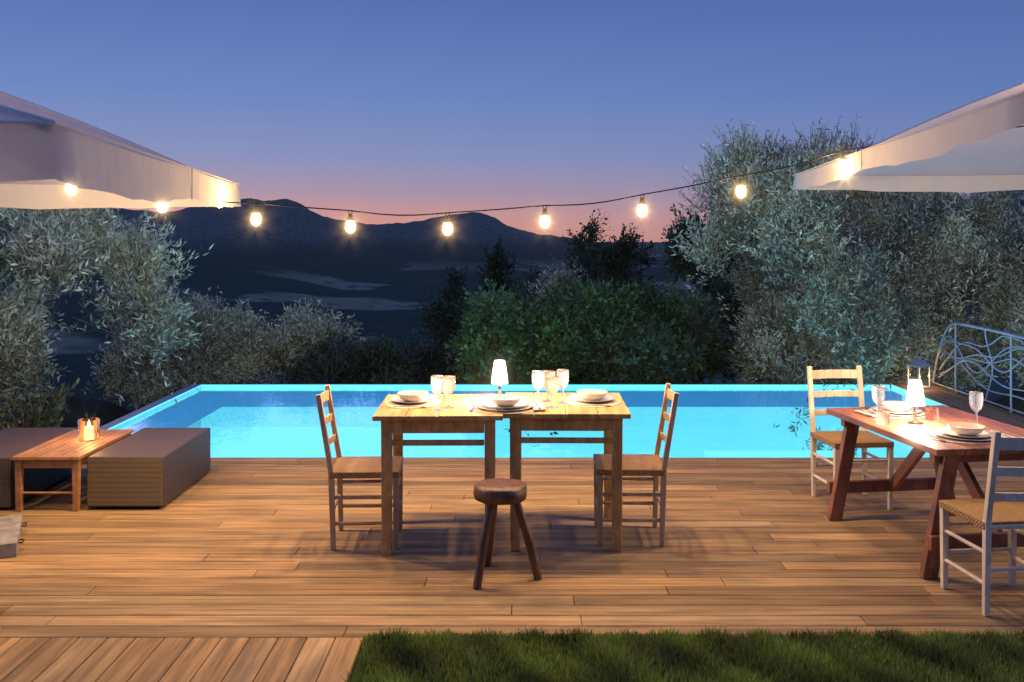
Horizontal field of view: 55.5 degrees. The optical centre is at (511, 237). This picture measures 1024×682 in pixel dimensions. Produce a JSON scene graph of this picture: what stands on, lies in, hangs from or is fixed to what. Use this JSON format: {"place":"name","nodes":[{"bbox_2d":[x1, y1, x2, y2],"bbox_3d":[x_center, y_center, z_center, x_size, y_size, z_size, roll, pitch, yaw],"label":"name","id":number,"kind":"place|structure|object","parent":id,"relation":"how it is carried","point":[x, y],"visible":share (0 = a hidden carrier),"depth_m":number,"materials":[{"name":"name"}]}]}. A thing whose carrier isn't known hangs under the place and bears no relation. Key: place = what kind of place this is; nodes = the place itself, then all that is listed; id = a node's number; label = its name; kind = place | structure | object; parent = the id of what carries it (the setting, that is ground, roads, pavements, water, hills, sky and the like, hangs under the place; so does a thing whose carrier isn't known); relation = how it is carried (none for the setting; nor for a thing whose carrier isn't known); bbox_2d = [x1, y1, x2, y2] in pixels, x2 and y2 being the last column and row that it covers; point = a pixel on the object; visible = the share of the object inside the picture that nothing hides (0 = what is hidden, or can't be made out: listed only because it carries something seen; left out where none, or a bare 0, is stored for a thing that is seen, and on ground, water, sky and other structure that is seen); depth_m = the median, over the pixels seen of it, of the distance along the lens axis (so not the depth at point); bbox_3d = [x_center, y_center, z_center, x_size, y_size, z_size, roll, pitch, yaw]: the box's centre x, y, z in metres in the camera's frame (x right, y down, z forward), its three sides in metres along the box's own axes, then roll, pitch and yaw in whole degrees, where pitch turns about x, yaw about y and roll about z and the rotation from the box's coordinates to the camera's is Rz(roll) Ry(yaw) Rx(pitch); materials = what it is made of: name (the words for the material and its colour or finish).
{"place":"outdoors","nodes":[
{"label":"outdoors","id":0,"kind":"place"},
{"bbox_2d":[0,190,1023,678],"bbox_3d":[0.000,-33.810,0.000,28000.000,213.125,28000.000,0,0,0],"label":"terrain","id":1,"kind":"structure","parent":0,"point":[380,278],"depth_m":1423.72,"materials":[{"name":"green plant"}]},
{"bbox_2d":[0,283,73,426],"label":"bush","id":2,"kind":"object","parent":1,"relation":"on","point":[20,338],"visible":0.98,"depth_m":9.32,"materials":[{"name":"green plant"}]},
{"bbox_2d":[0,375,95,429],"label":"shrub","id":3,"kind":"object","parent":1,"relation":"on","point":[46,418],"visible":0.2,"depth_m":8.22,"materials":[{"name":"green plant"}]},
{"bbox_2d":[0,207,213,403],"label":"olive tree","id":4,"kind":"object","parent":1,"relation":"on","point":[58,245],"visible":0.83,"depth_m":10.13,"materials":[{"name":"green plant"}]},
{"bbox_2d":[81,286,282,412],"bbox_3d":[-4.559,1.669,13.492,2.684,2.065,2.839,0,0,0],"label":"olive shrub","id":5,"kind":"object","parent":1,"relation":"on","point":[221,337],"visible":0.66,"depth_m":13.04,"materials":[{"name":"green plant"}]},
{"bbox_2d":[209,298,365,383],"bbox_3d":[-3.430,2.077,14.300,2.779,2.360,2.176,0,0,-40],"label":"olive shrub","id":6,"kind":"object","parent":1,"relation":"on","point":[294,332],"visible":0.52,"depth_m":13.99,"materials":[{"name":"green plant"}]},
{"bbox_2d":[335,320,366,351],"bbox_3d":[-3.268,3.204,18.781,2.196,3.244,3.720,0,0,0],"label":"tree","id":7,"kind":"object","parent":1,"relation":"on","point":[354,334],"depth_m":19.34,"materials":[{"name":"green plant"}]},
{"bbox_2d":[275,326,441,383],"bbox_3d":[-2.179,2.040,13.589,2.522,1.613,2.458,0,0,0],"label":"dark shrub","id":8,"kind":"object","parent":1,"relation":"on","point":[342,362],"visible":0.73,"depth_m":13.22,"materials":[{"name":"green plant"}]},
{"bbox_2d":[391,333,464,383],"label":"dark shrub","id":9,"kind":"object","parent":1,"relation":"on","point":[434,357],"visible":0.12,"depth_m":13.97,"materials":[{"name":"green plant"}]},
{"bbox_2d":[408,236,550,360],"bbox_3d":[-0.510,2.611,19.062,3.384,5.311,2.194,0,0,0],"label":"tree","id":10,"kind":"object","parent":1,"relation":"on","point":[444,322],"visible":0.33,"depth_m":19.07,"materials":[{"name":"green plant"}]},
{"bbox_2d":[443,278,581,446],"bbox_3d":[-0.036,2.009,13.230,2.047,2.998,2.905,0,0,0],"label":"green shrub","id":11,"kind":"object","parent":1,"relation":"on","point":[505,326],"visible":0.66,"depth_m":12.71,"materials":[{"name":"green plant"}]},
{"bbox_2d":[100,384,948,457],"bbox_3d":[0.439,2.700,9.985,9.078,1.800,4.450,0,0,0],"label":"pool basin","id":12,"kind":"object","parent":1,"relation":"in","point":[711,420],"visible":0.25,"depth_m":11.90,"materials":[{"name":"liquid"}]},
{"bbox_2d":[524,252,585,310],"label":"olive shrub","id":13,"kind":"object","parent":1,"relation":"on","point":[552,280],"visible":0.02,"depth_m":14.61,"materials":[{"name":"green plant"}]},
{"bbox_2d":[562,208,656,298],"bbox_3d":[1.961,2.213,18.862,2.972,5.576,2.202,0,0,0],"label":"tree","id":14,"kind":"object","parent":1,"relation":"on","point":[595,259],"visible":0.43,"depth_m":18.56,"materials":[{"name":"green plant"}]},
{"bbox_2d":[526,272,693,383],"bbox_3d":[1.218,1.590,13.719,2.689,2.273,2.440,0,0,-28],"label":"green shrub","id":15,"kind":"object","parent":1,"relation":"on","point":[591,308],"visible":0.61,"depth_m":12.94,"materials":[{"name":"green plant"}]},
{"bbox_2d":[571,276,743,383],"bbox_3d":[1.823,2.043,13.343,2.097,3.059,2.632,0,0,44],"label":"green shrub","id":16,"kind":"object","parent":1,"relation":"on","point":[646,354],"visible":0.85,"depth_m":12.84,"materials":[{"name":"green plant"}]},
{"bbox_2d":[658,203,770,383],"bbox_3d":[3.597,1.691,16.785,2.414,4.881,3.289,0,0,0],"label":"tree","id":17,"kind":"object","parent":1,"relation":"on","point":[681,263],"visible":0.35,"depth_m":16.57,"materials":[{"name":"green plant"}]},
{"bbox_2d":[714,284,846,383],"bbox_3d":[4.021,1.893,13.716,2.181,2.574,2.700,0,0,0],"label":"olive shrub","id":18,"kind":"object","parent":1,"relation":"on","point":[754,366],"visible":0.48,"depth_m":13.53,"materials":[{"name":"green plant"}]},
{"bbox_2d":[669,116,946,457],"bbox_3d":[3.925,1.098,12.951,3.562,5.654,3.806,0,0,0],"label":"olive tree","id":19,"kind":"object","parent":1,"relation":"on","point":[851,288],"visible":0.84,"depth_m":12.31,"materials":[{"name":"green plant"}]},
{"bbox_2d":[734,117,969,383],"bbox_3d":[4.568,0.597,13.534,3.338,4.382,3.091,0,0,43],"label":"olive tree","id":20,"kind":"object","parent":1,"relation":"on","point":[917,213],"visible":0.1,"depth_m":12.74,"materials":[{"name":"green plant"}]},
{"bbox_2d":[836,291,994,395],"bbox_3d":[5.275,1.745,13.232,2.483,2.537,2.593,0,0,0],"label":"olive shrub","id":21,"kind":"object","parent":1,"relation":"on","point":[963,374],"visible":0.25,"depth_m":12.45,"materials":[{"name":"green plant"}]},
{"bbox_2d":[842,190,1023,392],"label":"olive tree","id":22,"kind":"object","parent":1,"relation":"on","point":[986,237],"visible":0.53,"depth_m":12.65,"materials":[{"name":"green plant"}]},
{"bbox_2d":[962,247,1023,389],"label":"bush","id":23,"kind":"object","parent":1,"relation":"on","point":[993,320],"visible":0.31,"depth_m":12.72,"materials":[{"name":"green plant"}]},
{"bbox_2d":[991,291,1023,388],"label":"bush","id":24,"kind":"object","parent":1,"relation":"on","point":[1019,328],"visible":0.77,"depth_m":11.53,"materials":[{"name":"green plant"}]},
{"bbox_3d":[0.000,1.846,6.401,19.600,0.031,11.798,0,0,0],"label":"deck substructure","id":25,"kind":"object","parent":1,"relation":"on","visible":0},
{"bbox_2d":[0,380,1023,681],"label":"deck planks","id":26,"kind":"object","parent":25,"relation":"on","point":[230,570],"visible":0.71,"depth_m":5.29,"materials":[{"name":"brown wood"}]},
{"bbox_2d":[0,514,26,558],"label":"stone block","id":27,"kind":"structure","parent":26,"relation":"on","point":[11,526],"depth_m":5.63,"materials":[{"name":"stone"}]},
{"bbox_2d":[0,428,77,508],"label":"wicker ottoman","id":28,"kind":"object","parent":26,"relation":"on","point":[14,441],"visible":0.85,"depth_m":6.79,"materials":[{"name":"wicker"}]},
{"bbox_2d":[11,429,133,511],"bbox_3d":[-3.053,1.617,6.820,0.445,0.365,0.920,0,0,0],"label":"coffee table","id":29,"kind":"object","parent":26,"relation":"on","point":[68,450],"visible":0.83,"depth_m":6.41,"materials":[{"name":"brown wood"}]},
{"bbox_2d":[78,418,99,441],"bbox_3d":[-3.000,1.363,6.900,0.144,0.145,0.144,0,0,0],"label":"candle glass","id":30,"kind":"object","parent":29,"relation":"on","point":[81,423],"visible":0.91,"depth_m":6.87,"materials":[{"name":"clear glass"}]},
{"bbox_2d":[84,421,93,439],"bbox_3d":[-3.000,1.359,6.900,0.118,0.133,0.118,0,0,0],"label":"candle","id":31,"kind":"object","parent":30,"relation":"in","point":[88,432],"visible":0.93,"depth_m":6.85,"materials":[{"name":"white wax"}]},
{"bbox_2d":[0,91,240,208],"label":"umbrella","id":32,"kind":"object","parent":26,"relation":"on","point":[46,156],"visible":1,"depth_m":3.60,"materials":[{"name":"fabric"}]},
{"bbox_2d":[87,428,209,507],"bbox_3d":[-2.555,1.625,6.925,0.510,0.350,1.010,0,0,0],"label":"wicker ottoman","id":33,"kind":"object","parent":26,"relation":"on","point":[151,467],"visible":1,"depth_m":6.46,"materials":[{"name":"wicker"}]},
{"bbox_2d":[316,385,402,549],"bbox_3d":[-0.900,1.352,5.800,0.500,0.897,0.430,0,0,0],"label":"chair","id":34,"kind":"object","parent":26,"relation":"on","point":[341,469],"visible":1,"depth_m":5.62,"materials":[{"name":"brown wood"}]},
{"bbox_2d":[372,394,502,555],"bbox_3d":[-0.422,1.400,5.835,0.743,0.800,0.770,0,0,0],"label":"table","id":35,"kind":"object","parent":26,"relation":"on","point":[396,423],"visible":0.75,"depth_m":5.50,"materials":[{"name":"brown wood"}]},
{"bbox_2d":[498,385,500,394],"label":"lamp stem","id":36,"kind":"object","parent":35,"relation":"on","point":[499,389],"visible":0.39,"depth_m":5.96,"materials":[{"name":"metal"}]},
{"bbox_2d":[491,360,507,384],"bbox_3d":[-0.076,0.824,5.970,0.104,0.142,0.104,0,0,0],"label":"lamp shade","id":37,"kind":"object","parent":35,"relation":"on","point":[499,374],"visible":1,"depth_m":5.94,"materials":[{"name":"white fabric"}]},
{"bbox_2d":[473,478,541,588],"bbox_3d":[-0.023,1.554,5.162,0.365,0.503,0.386,0,0,0],"label":"stool","id":38,"kind":"object","parent":26,"relation":"on","point":[493,493],"visible":1,"depth_m":5.07,"materials":[{"name":"brown wood"}]},
{"bbox_2d":[503,393,630,551],"bbox_3d":[0.317,1.400,5.900,0.749,0.800,0.775,0,0,0],"label":"table","id":39,"kind":"object","parent":26,"relation":"on","point":[608,420],"visible":0.77,"depth_m":5.57,"materials":[{"name":"brown wood"}]},
{"bbox_2d":[593,383,678,546],"bbox_3d":[0.741,1.352,5.860,0.495,0.897,0.423,0,0,0],"label":"chair","id":40,"kind":"object","parent":26,"relation":"on","point":[654,466],"visible":1,"depth_m":5.68,"materials":[{"name":"brown wood"}]},
{"bbox_2d":[807,365,893,509],"bbox_3d":[2.295,1.352,6.644,0.410,0.897,0.488,0,0,-6],"label":"chair","id":41,"kind":"object","parent":26,"relation":"on","point":[866,439],"visible":0.88,"depth_m":6.75,"materials":[{"name":"beige paint"}]},
{"bbox_2d":[792,82,1023,192],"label":"umbrella","id":42,"kind":"object","parent":26,"relation":"on","point":[976,146],"visible":0.98,"depth_m":7.04,"materials":[{"name":"fabric"}]},
{"bbox_2d":[222,125,1023,222],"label":"string light wires","id":43,"kind":"object","parent":42,"relation":"hanging from","point":[544,212],"visible":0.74,"depth_m":6.00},
{"bbox_2d":[65,160,846,234],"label":"light bulbs","id":44,"kind":"object","parent":43,"relation":"hanging from","point":[447,227],"visible":0.94,"depth_m":5.98,"materials":[{"name":"white glass"}]},
{"bbox_2d":[906,352,931,388],"bbox_3d":[4.860,1.581,11.620,0.200,0.438,0.200,0,0,-20],"label":"lantern","id":45,"kind":"object","parent":26,"relation":"on","point":[918,362],"visible":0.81,"depth_m":11.56,"materials":[{"name":"metal"}]},
{"bbox_2d":[826,405,1023,579],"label":"picnic table","id":46,"kind":"object","parent":26,"relation":"on","point":[948,459],"visible":0.69,"depth_m":5.58,"materials":[{"name":"brown wood"}]},
{"bbox_2d":[385,389,1013,443],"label":"tableware plates and mats","id":47,"kind":"object","parent":46,"relation":"on","point":[963,432],"visible":0.92,"depth_m":5.76,"materials":[{"name":"white ceramic"}]},
{"bbox_2d":[431,369,982,423],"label":"wine glasses","id":48,"kind":"object","parent":46,"relation":"on","point":[550,381],"visible":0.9,"depth_m":5.68,"materials":[{"name":"clear glass"}]},
{"bbox_2d":[876,410,889,424],"bbox_3d":[2.185,1.062,5.734,0.076,0.075,0.076,0,0,0],"label":"votive glass","id":49,"kind":"object","parent":46,"relation":"on","point":[882,417],"visible":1,"depth_m":5.70,"materials":[{"name":"glass"}]},
{"bbox_2d":[907,406,923,424],"bbox_3d":[2.384,1.034,5.751,0.092,0.132,0.092,0,0,0],"label":"lamp base","id":50,"kind":"object","parent":46,"relation":"on","point":[914,421],"visible":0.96,"depth_m":5.74,"materials":[{"name":"metal"}]},
{"bbox_2d":[925,406,938,420],"bbox_3d":[2.530,1.062,5.863,0.076,0.075,0.076,0,0,0],"label":"votive glass","id":51,"kind":"object","parent":46,"relation":"on","point":[931,413],"visible":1,"depth_m":5.83,"materials":[{"name":"glass"}]},
{"bbox_2d":[932,322,1023,414],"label":"wrought iron fence","id":52,"kind":"object","parent":26,"relation":"on","point":[955,357],"visible":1,"depth_m":10.57,"materials":[{"name":"metal"}]},
{"bbox_2d":[939,430,1023,615],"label":"chair","id":53,"kind":"object","parent":26,"relation":"on","point":[991,511],"visible":1,"depth_m":4.66,"materials":[{"name":"beige paint"}]},
{"bbox_2d":[0,0,1023,241],"label":"sky","id":54,"kind":"structure","parent":0,"point":[400,107],"materials":[{"name":"blue"}]},
{"bbox_2d":[342,624,1023,681],"bbox_3d":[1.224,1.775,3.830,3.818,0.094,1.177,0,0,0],"label":"lawn grass","id":55,"kind":"structure","parent":0,"point":[760,656],"depth_m":4.14,"materials":[{"name":"green plant"}]},
{"bbox_2d":[905,379,924,405],"bbox_3d":[2.384,0.915,5.751,0.109,0.149,0.109,0,0,0],"label":"lamp shade","id":56,"kind":"object","parent":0,"point":[915,395],"visible":1,"depth_m":5.72,"materials":[{"name":"white fabric"}]}
]}

